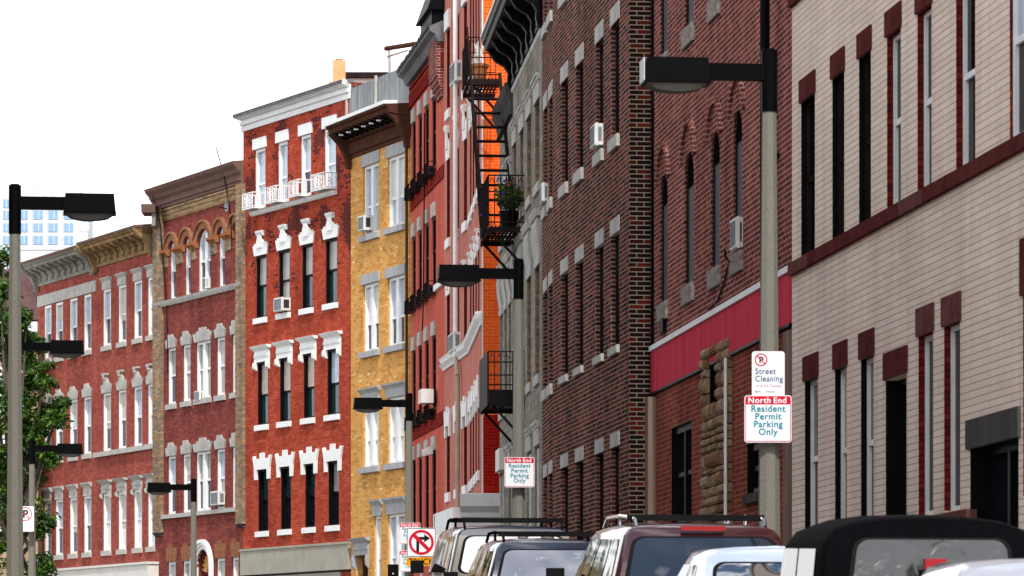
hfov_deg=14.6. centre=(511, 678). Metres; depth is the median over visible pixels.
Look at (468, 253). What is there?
window
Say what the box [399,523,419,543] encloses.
parking sign
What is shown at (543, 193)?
air conditioner
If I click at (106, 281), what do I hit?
window
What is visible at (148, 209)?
eave return
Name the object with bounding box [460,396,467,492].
window
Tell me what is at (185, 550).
window
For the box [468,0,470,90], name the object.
window
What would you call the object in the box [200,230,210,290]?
window
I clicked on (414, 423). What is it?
planter
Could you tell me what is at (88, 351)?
window
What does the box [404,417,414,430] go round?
planter
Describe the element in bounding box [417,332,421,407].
window
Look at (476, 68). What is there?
flower pot
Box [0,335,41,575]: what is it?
brick house
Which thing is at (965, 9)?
window
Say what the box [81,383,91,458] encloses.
window
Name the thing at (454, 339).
air conditioner
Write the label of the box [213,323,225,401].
window
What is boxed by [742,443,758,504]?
window
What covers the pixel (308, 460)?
window
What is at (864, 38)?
window
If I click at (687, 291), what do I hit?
window
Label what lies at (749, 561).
parked car
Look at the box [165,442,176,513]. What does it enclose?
window
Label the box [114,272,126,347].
window
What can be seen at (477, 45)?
window
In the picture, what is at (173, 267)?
window
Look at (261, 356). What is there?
window
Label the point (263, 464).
window
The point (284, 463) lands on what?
window
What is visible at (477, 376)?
window
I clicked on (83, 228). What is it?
roof vent
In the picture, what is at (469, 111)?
window
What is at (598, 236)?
window
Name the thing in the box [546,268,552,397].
window
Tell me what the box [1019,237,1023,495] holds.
window
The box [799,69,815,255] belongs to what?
window
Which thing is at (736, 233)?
air conditioner
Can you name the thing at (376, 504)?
window
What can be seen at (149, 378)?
window
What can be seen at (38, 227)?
window
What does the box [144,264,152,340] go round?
window
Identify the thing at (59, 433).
window
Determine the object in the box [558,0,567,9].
window
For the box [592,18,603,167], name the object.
window
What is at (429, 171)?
planter
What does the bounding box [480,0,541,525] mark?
stone house
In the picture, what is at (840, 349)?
window
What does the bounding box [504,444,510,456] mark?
window
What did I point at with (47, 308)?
window
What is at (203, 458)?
window
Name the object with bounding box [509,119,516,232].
window
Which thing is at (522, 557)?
parked car
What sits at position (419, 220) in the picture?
window
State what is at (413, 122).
window
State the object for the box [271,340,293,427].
window
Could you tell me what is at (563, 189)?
window
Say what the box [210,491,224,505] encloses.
air conditioner
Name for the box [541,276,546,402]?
window
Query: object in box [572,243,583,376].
window
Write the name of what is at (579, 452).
window
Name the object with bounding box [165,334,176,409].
window
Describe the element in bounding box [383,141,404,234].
window
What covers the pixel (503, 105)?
stone house
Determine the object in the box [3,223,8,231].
window
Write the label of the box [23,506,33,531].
no parking sign
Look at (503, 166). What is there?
window
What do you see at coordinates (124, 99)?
sky
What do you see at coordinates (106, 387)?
window
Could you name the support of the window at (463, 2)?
in the brick building at (471, 433)
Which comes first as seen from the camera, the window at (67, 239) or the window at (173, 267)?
the window at (173, 267)
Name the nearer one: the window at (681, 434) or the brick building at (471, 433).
the window at (681, 434)
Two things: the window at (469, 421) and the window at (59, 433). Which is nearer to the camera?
the window at (469, 421)
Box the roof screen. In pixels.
[345,70,410,114]
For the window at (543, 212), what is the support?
in the brick building at (597, 215)
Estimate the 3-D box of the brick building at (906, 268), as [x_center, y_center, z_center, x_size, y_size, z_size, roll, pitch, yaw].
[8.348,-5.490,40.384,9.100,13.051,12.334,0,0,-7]
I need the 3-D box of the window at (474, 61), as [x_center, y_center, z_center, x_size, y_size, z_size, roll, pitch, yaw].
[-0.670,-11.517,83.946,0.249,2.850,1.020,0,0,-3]
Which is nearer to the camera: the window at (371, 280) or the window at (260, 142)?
the window at (371, 280)
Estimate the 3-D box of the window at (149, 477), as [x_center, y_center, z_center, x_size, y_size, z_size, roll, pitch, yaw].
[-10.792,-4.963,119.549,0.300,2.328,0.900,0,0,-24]
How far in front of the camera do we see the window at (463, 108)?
90.52 m
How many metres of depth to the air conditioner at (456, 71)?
90.94 m
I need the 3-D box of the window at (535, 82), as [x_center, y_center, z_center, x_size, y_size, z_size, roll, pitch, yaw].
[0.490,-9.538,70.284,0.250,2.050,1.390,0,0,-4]
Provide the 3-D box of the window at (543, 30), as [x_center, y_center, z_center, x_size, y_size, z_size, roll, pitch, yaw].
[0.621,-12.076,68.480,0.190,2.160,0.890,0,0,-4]
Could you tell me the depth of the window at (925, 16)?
39.31 m
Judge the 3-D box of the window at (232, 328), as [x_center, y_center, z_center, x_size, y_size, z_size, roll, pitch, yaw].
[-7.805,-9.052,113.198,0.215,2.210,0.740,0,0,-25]
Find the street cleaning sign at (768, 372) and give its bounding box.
[752,351,784,394]
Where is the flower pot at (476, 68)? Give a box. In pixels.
[472,43,488,78]
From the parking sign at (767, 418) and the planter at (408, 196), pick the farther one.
the planter at (408, 196)
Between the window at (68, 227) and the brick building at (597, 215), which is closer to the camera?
the brick building at (597, 215)
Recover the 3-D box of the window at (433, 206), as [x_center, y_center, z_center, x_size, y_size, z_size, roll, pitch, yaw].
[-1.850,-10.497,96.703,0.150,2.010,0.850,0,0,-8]
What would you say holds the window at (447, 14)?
in the brick building at (471, 433)
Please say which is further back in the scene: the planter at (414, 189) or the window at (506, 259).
the planter at (414, 189)
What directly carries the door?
in the brick building at (906, 268)
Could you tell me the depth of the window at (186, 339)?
116.94 m
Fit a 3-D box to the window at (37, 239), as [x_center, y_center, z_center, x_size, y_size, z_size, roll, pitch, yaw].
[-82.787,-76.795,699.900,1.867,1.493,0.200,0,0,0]
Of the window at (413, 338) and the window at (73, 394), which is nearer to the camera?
the window at (413, 338)
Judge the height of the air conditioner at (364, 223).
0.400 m
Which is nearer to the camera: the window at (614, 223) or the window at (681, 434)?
the window at (681, 434)
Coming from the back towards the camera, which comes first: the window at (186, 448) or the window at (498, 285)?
the window at (186, 448)
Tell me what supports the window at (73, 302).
in the brick building at (95, 294)
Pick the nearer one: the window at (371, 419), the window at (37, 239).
the window at (371, 419)
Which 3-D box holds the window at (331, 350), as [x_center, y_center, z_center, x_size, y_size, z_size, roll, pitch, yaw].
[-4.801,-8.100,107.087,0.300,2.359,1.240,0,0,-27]
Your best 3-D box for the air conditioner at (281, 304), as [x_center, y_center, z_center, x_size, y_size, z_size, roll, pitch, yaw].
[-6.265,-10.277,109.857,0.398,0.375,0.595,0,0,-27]
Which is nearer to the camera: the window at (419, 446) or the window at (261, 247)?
the window at (419, 446)
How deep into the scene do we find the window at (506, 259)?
77.12 m
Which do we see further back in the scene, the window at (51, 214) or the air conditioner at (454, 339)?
the window at (51, 214)
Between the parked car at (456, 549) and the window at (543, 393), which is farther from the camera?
the window at (543, 393)
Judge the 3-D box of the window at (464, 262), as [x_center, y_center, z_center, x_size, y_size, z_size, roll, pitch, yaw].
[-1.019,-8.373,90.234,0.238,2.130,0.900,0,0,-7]
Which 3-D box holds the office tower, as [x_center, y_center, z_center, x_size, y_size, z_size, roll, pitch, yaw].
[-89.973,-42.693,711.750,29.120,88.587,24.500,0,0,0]
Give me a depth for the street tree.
100.60 m
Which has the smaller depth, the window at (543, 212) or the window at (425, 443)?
the window at (543, 212)
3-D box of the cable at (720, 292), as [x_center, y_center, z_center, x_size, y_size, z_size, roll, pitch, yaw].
[2.689,-5.123,51.457,0.142,0.599,1.780,0,0,-4]
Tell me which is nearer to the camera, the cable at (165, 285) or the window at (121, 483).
the cable at (165, 285)
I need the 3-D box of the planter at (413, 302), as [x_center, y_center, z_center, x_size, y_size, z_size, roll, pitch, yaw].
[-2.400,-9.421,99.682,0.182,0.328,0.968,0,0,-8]
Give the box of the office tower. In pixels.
[0,185,92,268]
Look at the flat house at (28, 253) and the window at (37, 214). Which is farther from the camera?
the window at (37, 214)
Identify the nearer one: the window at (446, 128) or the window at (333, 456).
the window at (446, 128)
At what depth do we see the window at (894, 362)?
40.79 m
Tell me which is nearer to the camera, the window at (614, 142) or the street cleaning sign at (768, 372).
the street cleaning sign at (768, 372)
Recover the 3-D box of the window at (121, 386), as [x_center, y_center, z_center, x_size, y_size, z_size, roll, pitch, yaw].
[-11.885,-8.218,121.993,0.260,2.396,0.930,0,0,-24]
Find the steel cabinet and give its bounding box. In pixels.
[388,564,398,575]
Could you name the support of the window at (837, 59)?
in the brick building at (906, 268)
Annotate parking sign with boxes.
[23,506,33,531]
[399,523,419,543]
[399,551,409,571]
[504,457,534,486]
[744,395,791,442]
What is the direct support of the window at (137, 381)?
in the brick building at (95, 294)
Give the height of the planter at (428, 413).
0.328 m
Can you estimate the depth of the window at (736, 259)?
50.72 m
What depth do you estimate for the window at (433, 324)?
97.07 m
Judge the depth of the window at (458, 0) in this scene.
92.13 m
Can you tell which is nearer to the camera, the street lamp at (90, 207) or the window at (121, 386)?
the street lamp at (90, 207)
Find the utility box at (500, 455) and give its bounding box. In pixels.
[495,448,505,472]
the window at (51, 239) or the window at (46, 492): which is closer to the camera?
the window at (46, 492)
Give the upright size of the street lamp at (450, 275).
5.904 m
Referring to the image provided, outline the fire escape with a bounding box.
[462,27,524,442]
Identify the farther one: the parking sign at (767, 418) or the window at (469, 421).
the window at (469, 421)
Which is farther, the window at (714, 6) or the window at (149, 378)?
the window at (149, 378)
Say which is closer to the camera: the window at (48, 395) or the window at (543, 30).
the window at (543, 30)
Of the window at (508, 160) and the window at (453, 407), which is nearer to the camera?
the window at (508, 160)
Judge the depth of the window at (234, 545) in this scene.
113.15 m
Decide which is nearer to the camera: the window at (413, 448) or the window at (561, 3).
the window at (561, 3)
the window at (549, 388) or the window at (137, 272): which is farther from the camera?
the window at (137, 272)
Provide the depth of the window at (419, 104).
100.05 m
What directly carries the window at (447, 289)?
in the brick building at (471, 433)
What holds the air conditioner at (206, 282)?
attached to the brick building at (202, 441)
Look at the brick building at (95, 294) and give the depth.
123.60 m
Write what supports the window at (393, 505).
in the brick house at (373, 142)
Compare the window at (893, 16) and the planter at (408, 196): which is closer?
the window at (893, 16)
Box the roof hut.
[346,72,387,82]
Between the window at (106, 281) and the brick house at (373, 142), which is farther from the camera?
the window at (106, 281)
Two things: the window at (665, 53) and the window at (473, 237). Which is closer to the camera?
the window at (665, 53)
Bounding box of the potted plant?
[492,178,522,226]
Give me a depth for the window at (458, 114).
92.13 m
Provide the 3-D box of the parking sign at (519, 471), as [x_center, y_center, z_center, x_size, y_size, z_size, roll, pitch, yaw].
[0.114,-3.141,60.796,0.457,0.457,0.008,0,0,0]
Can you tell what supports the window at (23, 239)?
in the office tower
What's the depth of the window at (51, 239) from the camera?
699.93 m
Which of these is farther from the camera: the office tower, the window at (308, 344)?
the office tower
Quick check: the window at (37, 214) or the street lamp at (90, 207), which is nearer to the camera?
the street lamp at (90, 207)
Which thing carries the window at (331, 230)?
in the brick building at (297, 194)
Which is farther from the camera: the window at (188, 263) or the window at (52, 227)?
the window at (52, 227)
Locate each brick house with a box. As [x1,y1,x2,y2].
[0,269,37,332]
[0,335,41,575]
[323,100,410,575]
[396,0,444,575]
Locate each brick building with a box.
[21,224,158,575]
[144,160,245,575]
[232,79,362,575]
[439,0,506,509]
[541,0,653,540]
[645,0,791,545]
[788,0,1023,536]
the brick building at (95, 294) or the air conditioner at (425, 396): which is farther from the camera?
the brick building at (95, 294)
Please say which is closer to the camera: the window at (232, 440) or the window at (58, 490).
the window at (232, 440)
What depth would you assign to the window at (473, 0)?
87.46 m
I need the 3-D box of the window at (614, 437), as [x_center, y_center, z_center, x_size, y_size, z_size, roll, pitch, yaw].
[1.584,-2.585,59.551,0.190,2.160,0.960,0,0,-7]
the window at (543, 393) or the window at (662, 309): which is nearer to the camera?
the window at (662, 309)
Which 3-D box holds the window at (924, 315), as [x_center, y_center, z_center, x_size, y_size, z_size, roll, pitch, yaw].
[4.084,-2.614,38.983,0.145,2.044,0.780,0,0,-7]
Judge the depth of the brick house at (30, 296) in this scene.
149.90 m
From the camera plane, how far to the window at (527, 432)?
71.98 m
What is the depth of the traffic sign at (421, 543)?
83.97 m
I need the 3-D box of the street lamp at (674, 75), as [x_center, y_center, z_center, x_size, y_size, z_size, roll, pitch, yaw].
[1.971,-2.935,38.839,1.435,6.385,0.370,0,0,-7]
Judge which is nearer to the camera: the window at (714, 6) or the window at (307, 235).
the window at (714, 6)
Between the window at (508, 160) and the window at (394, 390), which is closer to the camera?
the window at (508, 160)
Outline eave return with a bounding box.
[141,204,157,228]
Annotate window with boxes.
[3,199,8,207]
[3,211,8,218]
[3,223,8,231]
[3,236,8,243]
[20,236,27,243]
[21,211,27,218]
[21,223,27,231]
[34,211,42,218]
[34,223,42,231]
[34,236,42,243]
[41,487,51,555]
[42,392,51,444]
[43,305,51,362]
[48,211,57,218]
[48,223,57,231]
[48,236,57,243]
[51,486,63,559]
[53,302,62,362]
[53,389,63,462]
[64,223,72,231]
[64,236,72,243]
[65,484,77,558]
[67,298,77,359]
[67,386,77,461]
[79,482,91,557]
[81,294,91,355]
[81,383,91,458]
[97,479,111,555]
[99,276,111,351]
[101,373,111,450]
[112,477,127,554]
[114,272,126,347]
[116,370,126,448]
[127,475,142,552]
[130,267,142,344]
[131,366,142,445]
[141,473,155,551]
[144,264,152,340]
[145,363,152,443]
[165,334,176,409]
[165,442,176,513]
[166,545,176,575]
[171,243,175,298]
[180,331,191,407]
[180,440,191,512]
[181,543,190,575]
[186,239,190,294]
[192,327,212,404]
[192,437,212,510]
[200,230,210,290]
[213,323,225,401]
[214,435,226,508]
[214,540,225,575]
[220,228,224,285]
[229,320,234,398]
[229,433,234,506]
[230,539,239,575]
[249,344,270,430]
[252,136,266,206]
[252,230,268,324]
[252,453,271,536]
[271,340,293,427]
[275,129,288,200]
[275,224,291,319]
[275,450,294,535]
[295,335,317,424]
[298,122,311,194]
[298,218,314,314]
[299,446,318,533]
[318,330,342,420]
[321,114,336,187]
[322,212,339,310]
[322,443,342,531]
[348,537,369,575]
[357,386,380,473]
[358,150,379,242]
[358,271,379,358]
[368,499,382,575]
[381,380,404,469]
[381,496,404,575]
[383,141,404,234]
[383,263,404,352]
[411,107,415,180]
[411,222,415,295]
[411,336,415,416]
[412,446,415,522]
[417,99,421,169]
[417,216,421,286]
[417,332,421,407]
[417,443,421,527]
[423,90,428,162]
[423,326,428,388]
[423,439,428,527]
[425,209,428,281]
[430,86,435,165]
[430,201,435,284]
[430,321,435,407]
[430,436,435,513]
[443,125,450,249]
[443,406,450,502]
[444,9,449,121]
[445,286,449,352]
[452,114,459,237]
[452,406,454,498]
[458,0,459,106]
[458,288,458,331]
[460,104,467,232]
[460,259,466,337]
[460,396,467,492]
[461,0,467,99]
[466,98,471,225]
[467,252,470,322]
[467,391,471,492]
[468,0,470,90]
[469,86,473,217]
[469,244,473,315]
[470,385,473,489]
[472,0,473,63]
[472,75,476,208]
[472,236,476,310]
[473,380,476,485]
[474,0,476,60]
[474,61,478,200]
[474,228,479,310]
[475,375,479,481]
[476,0,478,56]
[496,172,502,253]
[496,265,502,421]
[498,258,506,415]
[500,164,506,246]
[502,252,510,305]
[504,156,511,239]
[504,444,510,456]
[507,244,516,298]
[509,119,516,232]
[514,232,523,259]
[515,104,523,221]
[520,221,531,395]
[522,89,531,210]
[524,427,531,453]
[528,208,539,387]
[530,72,539,197]
[530,420,539,446]
[541,22,546,40]
[541,90,546,221]
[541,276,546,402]
[543,464,546,477]
[546,10,552,28]
[546,79,552,213]
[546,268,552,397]
[548,460,552,474]
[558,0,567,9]
[558,60,567,199]
[558,256,567,384]
[560,453,567,531]
[572,42,583,185]
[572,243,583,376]
[575,446,583,539]
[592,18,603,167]
[592,227,603,365]
[594,437,603,529]
[607,0,619,153]
[607,214,619,356]
[610,431,619,524]
[656,176,668,322]
[660,0,668,56]
[672,420,691,521]
[681,0,694,50]
[681,154,694,305]
[707,0,720,23]
[707,134,720,290]
[729,111,742,275]
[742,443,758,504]
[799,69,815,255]
[802,351,818,527]
[830,46,844,238]
[832,339,847,518]
[856,24,871,222]
[858,327,874,515]
[882,345,907,514]
[884,0,901,207]
[914,0,932,189]
[915,302,933,514]
[941,291,960,510]
[956,0,974,168]
[1010,0,1023,137]
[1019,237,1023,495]
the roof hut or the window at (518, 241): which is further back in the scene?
the roof hut
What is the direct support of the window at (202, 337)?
in the brick building at (202, 441)
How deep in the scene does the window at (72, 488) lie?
126.54 m
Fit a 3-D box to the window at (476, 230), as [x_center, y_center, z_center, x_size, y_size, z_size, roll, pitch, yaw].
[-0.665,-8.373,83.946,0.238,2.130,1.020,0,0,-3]
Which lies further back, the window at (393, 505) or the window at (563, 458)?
the window at (393, 505)
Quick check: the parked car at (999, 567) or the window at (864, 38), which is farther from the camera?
the window at (864, 38)
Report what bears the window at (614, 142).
in the brick building at (597, 215)
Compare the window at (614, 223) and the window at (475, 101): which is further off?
the window at (475, 101)
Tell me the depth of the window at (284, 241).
110.13 m
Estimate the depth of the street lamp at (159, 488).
106.92 m
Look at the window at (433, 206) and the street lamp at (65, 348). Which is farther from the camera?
the window at (433, 206)
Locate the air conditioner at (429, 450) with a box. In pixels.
[421,445,434,456]
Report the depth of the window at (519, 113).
74.35 m
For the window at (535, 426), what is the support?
in the stone house at (510, 36)
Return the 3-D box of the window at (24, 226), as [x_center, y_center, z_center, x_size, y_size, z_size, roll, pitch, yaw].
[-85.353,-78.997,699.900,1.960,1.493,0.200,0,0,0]
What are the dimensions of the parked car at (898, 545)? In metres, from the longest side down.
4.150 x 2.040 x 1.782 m
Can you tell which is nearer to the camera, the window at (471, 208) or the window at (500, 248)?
the window at (500, 248)
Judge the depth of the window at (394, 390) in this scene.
102.80 m
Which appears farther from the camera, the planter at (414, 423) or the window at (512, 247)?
the planter at (414, 423)
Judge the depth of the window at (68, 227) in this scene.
699.93 m
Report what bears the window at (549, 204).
in the brick building at (597, 215)
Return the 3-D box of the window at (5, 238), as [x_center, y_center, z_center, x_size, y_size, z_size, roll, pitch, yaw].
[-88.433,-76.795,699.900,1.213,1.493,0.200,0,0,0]
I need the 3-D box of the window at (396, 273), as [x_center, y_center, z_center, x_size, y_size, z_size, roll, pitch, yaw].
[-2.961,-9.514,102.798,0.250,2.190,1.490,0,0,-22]
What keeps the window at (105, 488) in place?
in the brick building at (95, 294)
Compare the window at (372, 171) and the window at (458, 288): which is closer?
the window at (458, 288)
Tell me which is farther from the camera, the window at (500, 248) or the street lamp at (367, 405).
the street lamp at (367, 405)
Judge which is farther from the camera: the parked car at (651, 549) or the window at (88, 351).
the window at (88, 351)
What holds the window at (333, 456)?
in the brick building at (297, 194)
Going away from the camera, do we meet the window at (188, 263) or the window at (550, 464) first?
the window at (550, 464)
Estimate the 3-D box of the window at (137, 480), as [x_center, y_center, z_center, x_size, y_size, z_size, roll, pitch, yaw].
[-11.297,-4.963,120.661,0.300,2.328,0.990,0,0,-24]
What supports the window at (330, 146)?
in the brick building at (297, 194)
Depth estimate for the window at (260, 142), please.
111.72 m
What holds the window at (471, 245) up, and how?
in the brick building at (471, 433)
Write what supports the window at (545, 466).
in the brick building at (597, 215)
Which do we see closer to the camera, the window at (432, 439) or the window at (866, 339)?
the window at (866, 339)
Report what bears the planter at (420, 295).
attached to the brick house at (420, 71)
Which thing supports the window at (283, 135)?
in the brick building at (297, 194)
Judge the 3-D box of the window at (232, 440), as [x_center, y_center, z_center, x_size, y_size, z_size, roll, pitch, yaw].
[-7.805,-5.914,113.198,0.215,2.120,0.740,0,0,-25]
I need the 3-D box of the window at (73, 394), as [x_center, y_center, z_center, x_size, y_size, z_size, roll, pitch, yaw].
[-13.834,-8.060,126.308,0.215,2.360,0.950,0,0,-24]
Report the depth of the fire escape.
75.66 m
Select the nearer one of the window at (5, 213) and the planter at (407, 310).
the planter at (407, 310)
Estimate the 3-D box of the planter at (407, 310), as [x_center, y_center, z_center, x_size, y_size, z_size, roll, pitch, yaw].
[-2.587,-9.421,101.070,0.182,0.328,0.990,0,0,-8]
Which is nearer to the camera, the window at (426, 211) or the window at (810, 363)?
the window at (810, 363)
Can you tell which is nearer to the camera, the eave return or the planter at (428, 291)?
the planter at (428, 291)
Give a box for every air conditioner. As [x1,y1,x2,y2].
[194,390,203,400]
[202,277,210,288]
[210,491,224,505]
[273,297,290,311]
[357,215,372,231]
[418,389,433,404]
[421,445,434,456]
[448,331,460,353]
[450,59,461,87]
[539,182,547,204]
[590,122,602,149]
[730,216,742,251]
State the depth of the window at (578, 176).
63.84 m
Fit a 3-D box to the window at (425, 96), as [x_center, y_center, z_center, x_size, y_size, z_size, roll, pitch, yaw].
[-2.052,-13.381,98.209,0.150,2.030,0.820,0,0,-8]
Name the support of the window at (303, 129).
in the brick building at (297, 194)
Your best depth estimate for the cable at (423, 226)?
97.78 m
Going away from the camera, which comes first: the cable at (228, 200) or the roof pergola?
the roof pergola
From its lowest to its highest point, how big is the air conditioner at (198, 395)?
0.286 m
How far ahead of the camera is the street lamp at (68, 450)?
97.94 m
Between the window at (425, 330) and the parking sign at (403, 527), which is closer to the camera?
the parking sign at (403, 527)
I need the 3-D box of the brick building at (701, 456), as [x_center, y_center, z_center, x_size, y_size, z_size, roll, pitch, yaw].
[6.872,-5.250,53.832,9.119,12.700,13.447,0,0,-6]
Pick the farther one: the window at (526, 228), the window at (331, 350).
the window at (331, 350)
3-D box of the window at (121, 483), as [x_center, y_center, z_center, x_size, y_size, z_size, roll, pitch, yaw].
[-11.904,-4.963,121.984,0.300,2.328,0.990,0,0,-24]
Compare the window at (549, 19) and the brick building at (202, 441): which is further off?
the brick building at (202, 441)
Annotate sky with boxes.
[0,0,424,237]
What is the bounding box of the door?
[965,406,1020,527]
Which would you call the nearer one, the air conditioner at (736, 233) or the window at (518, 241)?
the air conditioner at (736, 233)
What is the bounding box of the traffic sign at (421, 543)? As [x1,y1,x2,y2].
[407,528,435,575]
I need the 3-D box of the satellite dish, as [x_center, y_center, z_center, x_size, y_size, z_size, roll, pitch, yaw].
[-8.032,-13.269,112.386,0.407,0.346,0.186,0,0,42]
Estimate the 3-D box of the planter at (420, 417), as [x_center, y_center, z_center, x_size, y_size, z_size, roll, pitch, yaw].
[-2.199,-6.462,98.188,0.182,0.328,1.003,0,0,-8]
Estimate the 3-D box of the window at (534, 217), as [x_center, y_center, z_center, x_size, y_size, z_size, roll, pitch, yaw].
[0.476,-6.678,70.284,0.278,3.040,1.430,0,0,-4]
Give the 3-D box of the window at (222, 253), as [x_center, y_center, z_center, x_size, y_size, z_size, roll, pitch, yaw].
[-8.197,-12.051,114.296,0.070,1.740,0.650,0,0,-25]
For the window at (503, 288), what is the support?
in the stone house at (503, 105)
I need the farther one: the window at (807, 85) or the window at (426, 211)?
the window at (426, 211)
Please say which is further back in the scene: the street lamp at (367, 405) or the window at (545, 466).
the street lamp at (367, 405)
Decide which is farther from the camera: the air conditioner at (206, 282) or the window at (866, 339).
the air conditioner at (206, 282)
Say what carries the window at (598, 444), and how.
in the brick building at (597, 215)
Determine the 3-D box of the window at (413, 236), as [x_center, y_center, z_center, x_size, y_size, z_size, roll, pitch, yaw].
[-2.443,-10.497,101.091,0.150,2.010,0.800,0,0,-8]
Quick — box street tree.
[0,245,74,575]
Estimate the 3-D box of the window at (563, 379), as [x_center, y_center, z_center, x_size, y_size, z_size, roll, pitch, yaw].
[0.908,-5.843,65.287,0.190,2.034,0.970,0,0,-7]
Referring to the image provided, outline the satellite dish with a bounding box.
[219,200,230,212]
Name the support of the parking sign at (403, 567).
attached to the street lamp at (367, 405)
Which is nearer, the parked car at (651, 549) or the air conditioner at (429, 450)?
the parked car at (651, 549)
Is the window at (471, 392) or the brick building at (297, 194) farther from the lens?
the brick building at (297, 194)
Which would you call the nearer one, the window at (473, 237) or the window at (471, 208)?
the window at (473, 237)
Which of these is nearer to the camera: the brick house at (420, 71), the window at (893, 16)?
the window at (893, 16)
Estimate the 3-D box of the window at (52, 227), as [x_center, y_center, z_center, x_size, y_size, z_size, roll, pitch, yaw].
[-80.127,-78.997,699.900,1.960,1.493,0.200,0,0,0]
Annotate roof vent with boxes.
[79,222,88,241]
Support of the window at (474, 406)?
in the brick building at (471, 433)
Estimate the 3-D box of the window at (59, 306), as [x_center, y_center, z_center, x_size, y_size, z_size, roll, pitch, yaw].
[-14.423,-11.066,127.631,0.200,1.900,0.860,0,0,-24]
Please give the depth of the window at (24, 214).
699.93 m
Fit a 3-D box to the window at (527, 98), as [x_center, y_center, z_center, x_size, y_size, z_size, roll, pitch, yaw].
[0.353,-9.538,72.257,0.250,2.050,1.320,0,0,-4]
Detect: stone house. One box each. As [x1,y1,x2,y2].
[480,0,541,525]
[492,82,512,524]
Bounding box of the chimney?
[329,59,345,82]
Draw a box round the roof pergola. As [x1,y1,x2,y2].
[384,41,416,72]
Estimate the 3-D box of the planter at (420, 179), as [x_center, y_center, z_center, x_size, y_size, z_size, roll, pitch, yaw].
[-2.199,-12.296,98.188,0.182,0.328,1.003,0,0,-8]
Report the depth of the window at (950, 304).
38.14 m
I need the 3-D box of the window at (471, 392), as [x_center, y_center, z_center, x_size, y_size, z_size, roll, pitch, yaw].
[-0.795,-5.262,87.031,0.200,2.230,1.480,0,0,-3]
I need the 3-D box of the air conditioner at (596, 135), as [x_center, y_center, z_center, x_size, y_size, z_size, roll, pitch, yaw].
[1.346,-8.284,61.056,0.258,0.348,0.550,0,0,-7]
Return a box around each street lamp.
[6,184,115,575]
[21,335,84,357]
[28,439,82,575]
[147,479,196,575]
[353,393,413,575]
[436,258,524,525]
[640,48,779,536]
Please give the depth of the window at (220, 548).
114.23 m
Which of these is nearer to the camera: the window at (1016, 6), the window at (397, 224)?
the window at (1016, 6)
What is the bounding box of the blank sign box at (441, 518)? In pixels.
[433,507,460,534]
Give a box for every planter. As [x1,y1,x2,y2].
[404,183,414,200]
[404,298,414,313]
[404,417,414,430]
[410,177,420,193]
[410,292,420,308]
[412,412,420,426]
[417,169,427,186]
[417,286,427,303]
[417,408,427,423]
[423,161,435,179]
[423,280,435,297]
[423,403,435,419]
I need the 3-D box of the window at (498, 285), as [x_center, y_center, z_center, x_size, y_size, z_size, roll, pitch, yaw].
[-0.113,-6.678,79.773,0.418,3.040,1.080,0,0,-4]
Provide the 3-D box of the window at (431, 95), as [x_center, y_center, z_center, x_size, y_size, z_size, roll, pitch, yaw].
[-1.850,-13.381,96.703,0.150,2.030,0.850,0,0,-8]
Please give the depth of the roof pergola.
106.61 m
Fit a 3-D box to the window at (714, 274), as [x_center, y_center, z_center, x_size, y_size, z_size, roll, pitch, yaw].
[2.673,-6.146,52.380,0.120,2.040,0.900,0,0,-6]
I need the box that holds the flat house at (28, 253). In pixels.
[21,248,64,261]
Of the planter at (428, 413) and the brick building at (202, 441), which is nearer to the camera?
the planter at (428, 413)
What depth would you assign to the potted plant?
73.62 m
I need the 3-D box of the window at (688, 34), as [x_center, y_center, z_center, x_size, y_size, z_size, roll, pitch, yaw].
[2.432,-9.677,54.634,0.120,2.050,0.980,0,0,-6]
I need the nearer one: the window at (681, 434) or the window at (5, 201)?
the window at (681, 434)
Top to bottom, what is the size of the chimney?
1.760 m
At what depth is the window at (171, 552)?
117.95 m
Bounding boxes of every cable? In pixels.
[152,196,167,372]
[216,148,231,250]
[422,113,424,330]
[707,250,728,309]
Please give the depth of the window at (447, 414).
94.01 m
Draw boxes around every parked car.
[410,518,569,575]
[443,531,595,575]
[546,514,782,575]
[678,546,784,575]
[780,514,1023,575]
[922,558,1023,575]
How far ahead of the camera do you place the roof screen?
104.07 m
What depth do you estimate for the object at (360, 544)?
105.24 m
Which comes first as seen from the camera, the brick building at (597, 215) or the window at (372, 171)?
the brick building at (597, 215)
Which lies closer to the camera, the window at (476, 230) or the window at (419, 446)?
the window at (476, 230)
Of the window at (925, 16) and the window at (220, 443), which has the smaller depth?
the window at (925, 16)
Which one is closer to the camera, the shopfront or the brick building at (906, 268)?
the brick building at (906, 268)
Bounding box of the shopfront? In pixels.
[460,493,499,526]
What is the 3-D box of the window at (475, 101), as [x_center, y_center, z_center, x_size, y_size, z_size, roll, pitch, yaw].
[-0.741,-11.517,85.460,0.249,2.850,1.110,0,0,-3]

